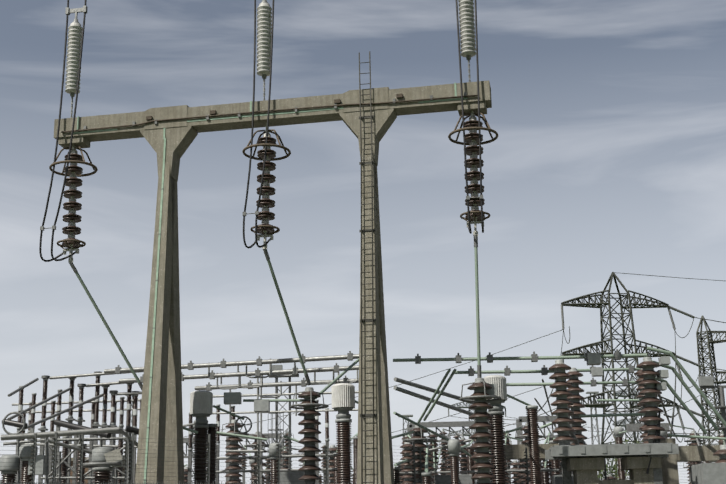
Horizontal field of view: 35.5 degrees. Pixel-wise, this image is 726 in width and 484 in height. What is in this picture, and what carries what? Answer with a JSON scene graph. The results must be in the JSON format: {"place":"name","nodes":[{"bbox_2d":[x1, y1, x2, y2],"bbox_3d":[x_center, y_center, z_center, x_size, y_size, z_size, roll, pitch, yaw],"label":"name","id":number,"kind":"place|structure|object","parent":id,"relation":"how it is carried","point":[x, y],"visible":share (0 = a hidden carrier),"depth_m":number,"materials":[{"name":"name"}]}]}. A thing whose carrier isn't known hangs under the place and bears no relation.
{"place":"outdoors","nodes":[
{"label":"outdoors","id":0,"kind":"place"},
{"bbox_2d":[61,457,124,483],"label":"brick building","id":1,"kind":"structure","parent":0,"point":[86,471],"depth_m":69.11,"materials":[{"name":"brick"}]},
{"bbox_2d":[0,0,725,483],"label":"sky","id":2,"kind":"structure","parent":0,"point":[607,156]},
{"bbox_2d":[44,272,725,475],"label":"line wires","id":3,"kind":"object","parent":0,"point":[678,407],"visible":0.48,"depth_m":190.89,"materials":[{"name":"grey metal"}]},
{"bbox_2d":[598,459,627,479],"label":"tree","id":4,"kind":"object","parent":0,"point":[614,467],"depth_m":77.46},
{"bbox_2d":[600,437,642,479],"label":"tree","id":5,"kind":"object","parent":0,"point":[615,458],"depth_m":73.34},
{"label":"ground","id":6,"kind":"structure","parent":0,"visible":0},
{"bbox_2d":[0,391,603,483],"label":"steelwork","id":7,"kind":"object","parent":6,"relation":"on","point":[463,478],"visible":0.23,"depth_m":46.44,"materials":[{"name":"grey paint"}]},
{"bbox_2d":[27,402,31,432],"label":"insulator","id":8,"kind":"object","parent":7,"relation":"on","point":[29,420],"visible":0.42,"depth_m":47.53,"materials":[{"name":"ceramic"}]},
{"bbox_2d":[50,401,55,430],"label":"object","id":9,"kind":"object","parent":7,"relation":"on","point":[52,413],"visible":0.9,"depth_m":46.80,"materials":[{"name":"ceramic"}]},
{"bbox_2d":[91,400,94,427],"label":"insulator","id":10,"kind":"object","parent":7,"relation":"on","point":[92,413],"visible":0.42,"depth_m":47.48,"materials":[{"name":"ceramic"}]},
{"bbox_2d":[188,413,192,450],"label":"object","id":11,"kind":"object","parent":7,"relation":"on","point":[190,434],"visible":0.83,"depth_m":48.18,"materials":[{"name":"metal"}]},
{"bbox_2d":[216,404,219,443],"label":"post insulator","id":12,"kind":"object","parent":7,"relation":"on","point":[218,423],"visible":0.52,"depth_m":50.01,"materials":[{"name":"ceramic"}]},
{"bbox_2d":[231,406,234,419],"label":"insulator","id":13,"kind":"object","parent":7,"relation":"on","point":[232,410],"visible":0.33,"depth_m":49.40,"materials":[{"name":"ceramic"}]},
{"bbox_2d":[315,400,318,429],"bbox_3d":[-2.043,7.722,50.096,0.194,1.500,0.190,-2,-15,1],"label":"rib","id":14,"kind":"object","parent":7,"relation":"on","point":[317,419],"visible":0.29,"depth_m":50.01,"materials":[{"name":"ceramic"}]},
{"bbox_2d":[325,408,329,440],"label":"post insulator","id":15,"kind":"object","parent":7,"relation":"on","point":[327,425],"visible":0.9,"depth_m":48.77,"materials":[{"name":"ceramic"}]},
{"bbox_2d":[448,377,642,483],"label":"pylons","id":16,"kind":"object","parent":6,"relation":"on","point":[623,394],"visible":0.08,"depth_m":416.25,"materials":[{"name":"silver metal"}]},
{"bbox_2d":[561,272,725,479],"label":"pylons","id":17,"kind":"object","parent":6,"relation":"on","point":[604,405],"visible":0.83,"depth_m":191.12,"materials":[{"name":"grey metal"}]},
{"label":"gravel pad","id":18,"kind":"object","parent":6,"relation":"on","visible":0},
{"bbox_2d":[1,480,407,483],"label":"palisade","id":19,"kind":"object","parent":18,"relation":"on","point":[124,483],"visible":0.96,"depth_m":24.78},
{"bbox_2d":[54,80,491,483],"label":"gantry","id":20,"kind":"object","parent":18,"relation":"on","point":[166,422],"visible":0.85,"depth_m":30.24,"materials":[{"name":"concrete"}]},
{"bbox_2d":[49,145,97,262],"bbox_3d":[-8.130,-1.164,31.756,1.332,3.586,1.332,-5,-15,10],"label":"string","id":21,"kind":"object","parent":20,"relation":"attached to","point":[71,230],"visible":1,"depth_m":31.66,"materials":[{"name":"brown ceramic"}]},
{"bbox_2d":[39,0,483,261],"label":"power cables","id":22,"kind":"object","parent":21,"relation":"attached to","point":[256,213],"visible":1,"depth_m":30.88,"materials":[{"name":"black"}]},
{"bbox_2d":[65,6,87,117],"bbox_3d":[-8.296,-5.127,32.556,0.597,3.505,0.418,4,-15,-20],"label":"insulator","id":23,"kind":"object","parent":20,"relation":"on","point":[75,28],"visible":0.88,"depth_m":32.48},
{"bbox_2d":[257,0,271,100],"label":"insulator","id":24,"kind":"object","parent":20,"relation":"on","point":[264,17],"visible":0.96,"depth_m":31.45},
{"bbox_2d":[242,122,290,248],"bbox_3d":[-2.630,-1.546,30.782,1.332,3.586,1.332,-3,-15,10],"label":"string","id":25,"kind":"object","parent":20,"relation":"hanging from","point":[265,229],"visible":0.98,"depth_m":30.69,"materials":[{"name":"brown ceramic"}]},
{"bbox_2d":[61,83,477,483],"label":"earth strip","id":26,"kind":"object","parent":20,"relation":"attached to","point":[296,109],"visible":0.96,"depth_m":30.67,"materials":[{"name":"verdigris copper"},{"name":"steel"}]},
{"bbox_2d":[359,51,376,483],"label":"ladder","id":27,"kind":"object","parent":20,"relation":"attached to","point":[372,320],"visible":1,"depth_m":28.86,"materials":[{"name":"metal"}]},
{"bbox_2d":[458,0,475,81],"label":"insulator","id":28,"kind":"object","parent":20,"relation":"on","point":[467,29],"visible":0.98,"depth_m":30.40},
{"bbox_2d":[448,111,497,235],"bbox_3d":[2.916,-1.894,29.791,1.332,3.586,1.332,-3,-15,10],"label":"string","id":29,"kind":"object","parent":20,"relation":"hanging from","point":[472,149],"visible":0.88,"depth_m":29.71,"materials":[{"name":"brown ceramic"}]},
{"bbox_2d":[3,353,670,483],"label":"steelwork","id":30,"kind":"object","parent":18,"relation":"on","point":[42,461],"visible":0.58,"depth_m":31.03,"materials":[{"name":"grey paint"}]},
{"bbox_2d":[17,386,23,428],"bbox_3d":[-13.300,6.435,44.055,0.194,1.679,0.190,-2,-15,1],"label":"insulator column","id":31,"kind":"object","parent":30,"relation":"on","point":[20,403],"visible":0.58,"depth_m":44.03,"materials":[{"name":"ceramic"}]},
{"bbox_2d":[31,393,36,426],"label":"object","id":32,"kind":"object","parent":30,"relation":"on","point":[33,410],"visible":0.73,"depth_m":46.96,"materials":[{"name":"ceramic"}]},
{"bbox_2d":[56,389,61,426],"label":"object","id":33,"kind":"object","parent":30,"relation":"on","point":[59,402],"visible":0.56,"depth_m":45.98,"materials":[{"name":"ceramic"}]},
{"bbox_2d":[119,397,124,426],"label":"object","id":34,"kind":"object","parent":30,"relation":"on","point":[121,419],"visible":1,"depth_m":45.84,"materials":[{"name":"ceramic"}]},
{"bbox_2d":[115,349,725,483],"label":"busbars","id":35,"kind":"object","parent":30,"relation":"on","point":[534,356],"visible":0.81,"depth_m":35.31,"materials":[{"name":"metal"}]},
{"bbox_2d":[0,432,690,483],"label":"electric fence","id":36,"kind":"object","parent":18,"relation":"on","point":[82,436],"visible":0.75,"depth_m":26.58,"materials":[{"name":"metal"}]},
{"bbox_2d":[0,365,725,483],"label":"steelwork","id":37,"kind":"object","parent":18,"relation":"on","point":[708,473],"visible":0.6,"depth_m":30.05,"materials":[{"name":"grey paint"}]},
{"bbox_2d":[1,470,16,483],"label":"insulator","id":38,"kind":"object","parent":37,"relation":"on","point":[9,476],"visible":0.88,"depth_m":29.90,"materials":[{"name":"ceramic"}]},
{"bbox_2d":[20,458,31,483],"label":"insulator","id":39,"kind":"object","parent":37,"relation":"on","point":[25,477],"visible":0.6,"depth_m":29.94,"materials":[{"name":"ceramic"}]},
{"bbox_2d":[40,378,47,427],"bbox_3d":[-12.377,6.272,44.069,0.205,1.945,0.200,-2,-15,1],"label":"insulator column","id":40,"kind":"object","parent":37,"relation":"on","point":[44,395],"visible":0.83,"depth_m":44.04,"materials":[{"name":"ceramic"}]},
{"bbox_2d":[61,436,68,483],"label":"insulator","id":41,"kind":"object","parent":37,"relation":"on","point":[65,452],"visible":0.5,"depth_m":32.53,"materials":[{"name":"ceramic"}]},
{"bbox_2d":[68,378,74,417],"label":"insulator","id":42,"kind":"object","parent":37,"relation":"on","point":[71,398],"visible":0.88,"depth_m":44.04,"materials":[{"name":"ceramic"}]},
{"bbox_2d":[78,386,83,419],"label":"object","id":43,"kind":"object","parent":37,"relation":"on","point":[81,397],"visible":0.98,"depth_m":43.97,"materials":[{"name":"ceramic"}]},
{"bbox_2d":[76,444,86,483],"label":"insulator","id":44,"kind":"object","parent":37,"relation":"on","point":[84,459],"visible":0.35,"depth_m":31.49,"materials":[{"name":"ceramic"}]},
{"bbox_2d":[94,376,100,423],"bbox_3d":[-10.322,6.116,44.047,0.205,1.947,0.200,-2,-15,1],"label":"insulator column","id":45,"kind":"object","parent":37,"relation":"on","point":[96,408],"visible":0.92,"depth_m":43.95,"materials":[{"name":"ceramic"}]},
{"bbox_2d":[92,467,112,483],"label":"insulator","id":46,"kind":"object","parent":37,"relation":"on","point":[102,474],"visible":0.92,"depth_m":29.80,"materials":[{"name":"ceramic"}]},
{"bbox_2d":[102,386,107,424],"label":"insulator","id":47,"kind":"object","parent":37,"relation":"on","point":[105,402],"visible":0.98,"depth_m":43.91,"materials":[{"name":"ceramic"}]},
{"bbox_2d":[110,393,115,424],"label":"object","id":48,"kind":"object","parent":37,"relation":"on","point":[113,405],"visible":0.98,"depth_m":43.87,"materials":[{"name":"ceramic"}]},
{"bbox_2d":[118,440,123,483],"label":"insulator","id":49,"kind":"object","parent":37,"relation":"on","point":[120,445],"visible":0.35,"depth_m":32.46,"materials":[{"name":"ceramic"}]},
{"bbox_2d":[126,383,131,425],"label":"insulator","id":50,"kind":"object","parent":37,"relation":"on","point":[128,412],"visible":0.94,"depth_m":43.88,"materials":[{"name":"ceramic"}]},
{"bbox_2d":[132,395,137,427],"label":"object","id":51,"kind":"object","parent":37,"relation":"on","point":[135,407],"visible":0.96,"depth_m":43.82,"materials":[{"name":"ceramic"}]},
{"bbox_2d":[184,467,192,483],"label":"insulator","id":52,"kind":"object","parent":37,"relation":"on","point":[185,474],"visible":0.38,"depth_m":55.73,"materials":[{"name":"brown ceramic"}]},
{"bbox_2d":[192,425,208,483],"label":"insulator column","id":53,"kind":"object","parent":37,"relation":"on","point":[200,439],"visible":0.79,"depth_m":30.90,"materials":[{"name":"ceramic"}]},
{"bbox_2d":[190,390,212,424],"bbox_3d":[-4.470,4.576,31.352,0.623,0.930,0.620,-2,-15,1],"label":"current transformer head","id":54,"kind":"object","parent":53,"relation":"on","point":[201,405],"visible":0.94,"depth_m":31.14,"materials":[{"name":"white paint"}]},
{"bbox_2d":[206,424,217,483],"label":"insulator column","id":55,"kind":"object","parent":37,"relation":"on","point":[212,430],"visible":0.56,"depth_m":31.24,"materials":[{"name":"ceramic"}]},
{"bbox_2d":[225,420,242,483],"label":"post insulator","id":56,"kind":"object","parent":37,"relation":"on","point":[234,445],"visible":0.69,"depth_m":39.67,"materials":[{"name":"brown ceramic"}]},
{"bbox_2d":[240,447,246,467],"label":"insulator","id":57,"kind":"object","parent":37,"relation":"on","point":[245,454],"visible":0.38,"depth_m":100.32,"materials":[{"name":"brown ceramic"}]},
{"bbox_2d":[250,432,266,483],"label":"post insulator","id":58,"kind":"object","parent":37,"relation":"on","point":[254,464],"visible":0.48,"depth_m":41.46,"materials":[{"name":"brown ceramic"}]},
{"bbox_2d":[265,458,270,483],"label":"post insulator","id":59,"kind":"object","parent":37,"relation":"on","point":[268,460],"visible":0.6,"depth_m":92.61,"materials":[{"name":"brown ceramic"}]},
{"bbox_2d":[270,456,277,483],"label":"insulator","id":60,"kind":"object","parent":37,"relation":"on","point":[273,474],"visible":0.71,"depth_m":30.14,"materials":[{"name":"ceramic"}]},
{"bbox_2d":[281,449,288,468],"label":"insulator","id":61,"kind":"object","parent":37,"relation":"on","point":[286,460],"visible":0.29,"depth_m":68.46,"materials":[{"name":"brown ceramic"}]},
{"bbox_2d":[284,431,291,468],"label":"insulator","id":62,"kind":"object","parent":37,"relation":"on","point":[286,440],"visible":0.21,"depth_m":74.92,"materials":[{"name":"brown ceramic"}]},
{"bbox_2d":[298,387,321,483],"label":"post insulator","id":63,"kind":"object","parent":37,"relation":"on","point":[309,422],"visible":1,"depth_m":30.41,"materials":[{"name":"brown ceramic"}]},
{"bbox_2d":[1,346,725,473],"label":"busbars","id":64,"kind":"object","parent":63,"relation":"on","point":[85,430],"visible":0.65,"depth_m":33.89,"materials":[{"name":"metal"}]},
{"bbox_2d":[69,235,481,389],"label":"droppers","id":65,"kind":"object","parent":64,"relation":"on","point":[140,384],"visible":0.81,"depth_m":30.58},
{"bbox_2d":[321,445,325,471],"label":"insulator","id":66,"kind":"object","parent":37,"relation":"on","point":[323,447],"visible":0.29,"depth_m":90.85,"materials":[{"name":"brown ceramic"}]},
{"bbox_2d":[329,445,336,483],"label":"post insulator","id":67,"kind":"object","parent":37,"relation":"on","point":[331,458],"visible":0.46,"depth_m":49.29,"materials":[{"name":"brown ceramic"}]},
{"bbox_2d":[333,453,338,483],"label":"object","id":68,"kind":"object","parent":37,"relation":"on","point":[335,466],"visible":0.48,"depth_m":40.60,"materials":[{"name":"ceramic"}]},
{"bbox_2d":[335,419,351,483],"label":"insulator column","id":69,"kind":"object","parent":37,"relation":"on","point":[343,437],"visible":1,"depth_m":29.83,"materials":[{"name":"ceramic"}]},
{"bbox_2d":[331,383,354,418],"bbox_3d":[-0.527,4.247,30.284,0.623,0.930,0.620,-2,-15,1],"label":"current transformer head","id":70,"kind":"object","parent":69,"relation":"on","point":[343,399],"visible":1,"depth_m":30.07,"materials":[{"name":"white paint"}]},
{"bbox_2d":[2,381,704,482],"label":"corona rings","id":71,"kind":"object","parent":37,"relation":"on","point":[102,464],"visible":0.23,"depth_m":31.22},
{"bbox_2d":[352,437,357,483],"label":"insulator","id":72,"kind":"object","parent":37,"relation":"on","point":[355,442],"visible":0.5,"depth_m":54.76,"materials":[{"name":"ceramic"}]},
{"bbox_2d":[38,401,722,472],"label":"busbars","id":73,"kind":"object","parent":37,"relation":"on","point":[712,440],"visible":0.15,"depth_m":78.84,"materials":[{"name":"metal"}]},
{"bbox_2d":[393,467,399,483],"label":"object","id":74,"kind":"object","parent":37,"relation":"on","point":[396,476],"visible":0.65,"depth_m":29.77,"materials":[{"name":"ceramic"}]},
{"bbox_2d":[400,442,413,483],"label":"post insulator","id":75,"kind":"object","parent":37,"relation":"on","point":[407,465],"visible":0.69,"depth_m":46.03,"materials":[{"name":"brown ceramic"}]},
{"bbox_2d":[409,424,428,483],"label":"post insulator","id":76,"kind":"object","parent":37,"relation":"on","point":[417,434],"visible":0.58,"depth_m":36.35,"materials":[{"name":"brown ceramic"}]},
{"bbox_2d":[421,472,431,483],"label":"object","id":77,"kind":"object","parent":37,"relation":"on","point":[426,477],"visible":1,"depth_m":27.93,"materials":[{"name":"ceramic"}]},
{"bbox_2d":[424,445,435,483],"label":"insulator","id":78,"kind":"object","parent":37,"relation":"on","point":[430,461],"visible":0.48,"depth_m":47.39,"materials":[{"name":"brown ceramic"}]},
{"bbox_2d":[427,433,438,465],"bbox_3d":[3.970,11.777,64.381,0.630,1.895,0.620,-2,-15,1],"label":"post insulator","id":79,"kind":"object","parent":37,"relation":"on","point":[431,444],"visible":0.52,"depth_m":64.26,"materials":[{"name":"brown ceramic"}]},
{"bbox_2d":[439,461,446,474],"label":"insulator","id":80,"kind":"object","parent":37,"relation":"on","point":[443,467],"visible":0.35,"depth_m":75.72,"materials":[{"name":"brown ceramic"}]},
{"bbox_2d":[439,430,447,460],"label":"insulator","id":81,"kind":"object","parent":37,"relation":"on","point":[443,457],"visible":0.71,"depth_m":81.31,"materials":[{"name":"brown ceramic"}]},
{"bbox_2d":[184,424,705,474],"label":"busbars","id":82,"kind":"object","parent":37,"relation":"on","point":[426,461],"visible":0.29,"depth_m":49.39,"materials":[{"name":"metal"}]},
{"bbox_2d":[12,391,558,473],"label":"busbars","id":83,"kind":"object","parent":82,"relation":"attached to","point":[255,457],"visible":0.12,"depth_m":35.59,"materials":[{"name":"metal"}]},
{"bbox_2d":[444,448,450,474],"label":"insulator","id":84,"kind":"object","parent":37,"relation":"on","point":[449,462],"visible":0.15,"depth_m":60.58,"materials":[{"name":"brown ceramic"}]},
{"bbox_2d":[449,453,459,483],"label":"insulator","id":85,"kind":"object","parent":37,"relation":"on","point":[454,467],"visible":1,"depth_m":28.96,"materials":[{"name":"ceramic"}]},
{"bbox_2d":[459,438,468,470],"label":"insulator","id":86,"kind":"object","parent":37,"relation":"on","point":[463,466],"visible":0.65,"depth_m":65.39,"materials":[{"name":"brown ceramic"}]},
{"bbox_2d":[466,446,475,483],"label":"insulator","id":87,"kind":"object","parent":37,"relation":"on","point":[470,463],"visible":0.52,"depth_m":56.49,"materials":[{"name":"ceramic"}]},
{"bbox_2d":[467,378,496,483],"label":"post insulator","id":88,"kind":"object","parent":37,"relation":"on","point":[482,445],"visible":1,"depth_m":27.93,"materials":[{"name":"brown ceramic"}]},
{"bbox_2d":[488,411,506,483],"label":"insulator column","id":89,"kind":"object","parent":37,"relation":"on","point":[498,450],"visible":0.83,"depth_m":29.22,"materials":[{"name":"ceramic"}]},
{"bbox_2d":[484,375,506,411],"bbox_3d":[3.458,3.967,29.718,0.623,0.930,0.620,-2,-15,1],"label":"current transformer head","id":90,"kind":"object","parent":89,"relation":"on","point":[499,381],"visible":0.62,"depth_m":29.51,"materials":[{"name":"white paint"}]},
{"bbox_2d":[503,434,511,464],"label":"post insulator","id":91,"kind":"object","parent":37,"relation":"on","point":[507,442],"visible":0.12,"depth_m":83.14,"materials":[{"name":"brown ceramic"}]},
{"bbox_2d":[505,461,510,482],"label":"insulator","id":92,"kind":"object","parent":37,"relation":"on","point":[507,478],"visible":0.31,"depth_m":71.05,"materials":[{"name":"brown ceramic"}]},
{"bbox_2d":[510,460,520,483],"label":"insulator","id":93,"kind":"object","parent":37,"relation":"on","point":[515,466],"visible":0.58,"depth_m":62.87,"materials":[{"name":"brown ceramic"}]},
{"bbox_2d":[516,442,526,483],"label":"insulator","id":94,"kind":"object","parent":37,"relation":"on","point":[522,467],"visible":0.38,"depth_m":50.60,"materials":[{"name":"brown ceramic"}]},
{"bbox_2d":[520,423,530,483],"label":"insulator","id":95,"kind":"object","parent":37,"relation":"on","point":[525,428],"visible":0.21,"depth_m":41.29,"materials":[{"name":"brown ceramic"}]},
{"bbox_2d":[525,405,541,483],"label":"insulator column","id":96,"kind":"object","parent":37,"relation":"on","point":[533,439],"visible":1,"depth_m":29.75,"materials":[{"name":"ceramic"}]},
{"bbox_2d":[541,468,549,483],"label":"insulator","id":97,"kind":"object","parent":37,"relation":"on","point":[545,476],"visible":0.92,"depth_m":38.50,"materials":[{"name":"ceramic"}]},
{"bbox_2d":[542,460,551,483],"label":"insulator","id":98,"kind":"object","parent":37,"relation":"on","point":[547,466],"visible":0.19,"depth_m":69.73,"materials":[{"name":"brown ceramic"}]},
{"bbox_2d":[549,440,560,483],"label":"insulator","id":99,"kind":"object","parent":37,"relation":"on","point":[555,464],"visible":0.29,"depth_m":36.93,"materials":[{"name":"ceramic"}]},
{"bbox_2d":[567,368,587,444],"bbox_3d":[6.650,5.253,35.489,0.630,2.630,0.620,-2,-15,1],"label":"post insulator","id":100,"kind":"object","parent":37,"relation":"on","point":[575,382],"visible":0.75,"depth_m":35.35,"materials":[{"name":"brown ceramic"}]},
{"bbox_2d":[604,474,616,479],"bbox_3d":[12.386,12.761,56.440,0.630,2.385,0.620,-2,-15,1],"label":"cone post","id":101,"kind":"object","parent":37,"relation":"on","point":[610,477],"visible":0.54,"depth_m":56.55,"materials":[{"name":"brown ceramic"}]},
{"bbox_2d":[615,435,625,479],"bbox_3d":[10.600,9.337,46.496,0.346,2.800,0.337,-2,-15,1],"label":"insulator","id":102,"kind":"object","parent":37,"relation":"on","point":[619,440],"visible":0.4,"depth_m":46.45,"materials":[{"name":"ceramic"}]},
{"bbox_2d":[635,369,657,442],"bbox_3d":[8.890,5.179,35.440,0.630,2.630,0.620,-2,-15,1],"label":"insulator","id":103,"kind":"object","parent":37,"relation":"on","point":[642,397],"visible":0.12,"depth_m":35.39,"materials":[{"name":"brown ceramic"}]},
{"bbox_2d":[636,357,665,442],"bbox_3d":[7.751,4.410,30.506,0.630,2.630,0.620,-2,-15,1],"label":"post insulator","id":104,"kind":"object","parent":37,"relation":"on","point":[650,391],"visible":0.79,"depth_m":30.40,"materials":[{"name":"brown ceramic"}]},
{"bbox_2d":[686,462,691,483],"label":"insulator","id":105,"kind":"object","parent":37,"relation":"on","point":[689,465],"visible":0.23,"depth_m":81.74,"materials":[{"name":"brown ceramic"}]},
{"bbox_2d":[689,431,700,464],"bbox_3d":[17.400,10.976,59.362,0.630,2.140,0.620,-2,-15,1],"label":"insulator","id":106,"kind":"object","parent":37,"relation":"on","point":[693,443],"visible":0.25,"depth_m":59.32,"materials":[{"name":"brown ceramic"}]},
{"bbox_2d":[713,445,725,462],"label":"insulator","id":107,"kind":"object","parent":37,"relation":"on","point":[721,452],"visible":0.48,"depth_m":30.00,"materials":[{"name":"brown ceramic"}]},
{"bbox_2d":[183,416,572,483],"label":"steelwork","id":108,"kind":"object","parent":18,"relation":"on","point":[519,421],"visible":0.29,"depth_m":68.99,"materials":[{"name":"grey paint"}]},
{"bbox_2d":[249,423,690,481],"bbox_3d":[2.207,9.848,43.269,23.300,6.021,29.882,-2,-15,1],"label":"steelwork","id":109,"kind":"object","parent":18,"relation":"on","point":[453,445],"visible":0.4,"depth_m":38.25,"materials":[{"name":"grey paint"}]},
{"bbox_2d":[504,438,719,483],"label":"concrete supports","id":110,"kind":"object","parent":18,"relation":"on","point":[584,470],"visible":0.71,"depth_m":30.41,"materials":[{"name":"concrete"}]},
{"bbox_2d":[549,359,575,444],"bbox_3d":[5.458,4.537,31.060,0.630,2.630,0.620,-2,-15,1],"label":"post insulator","id":111,"kind":"object","parent":110,"relation":"on","point":[562,402],"visible":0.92,"depth_m":30.94,"materials":[{"name":"brown ceramic"}]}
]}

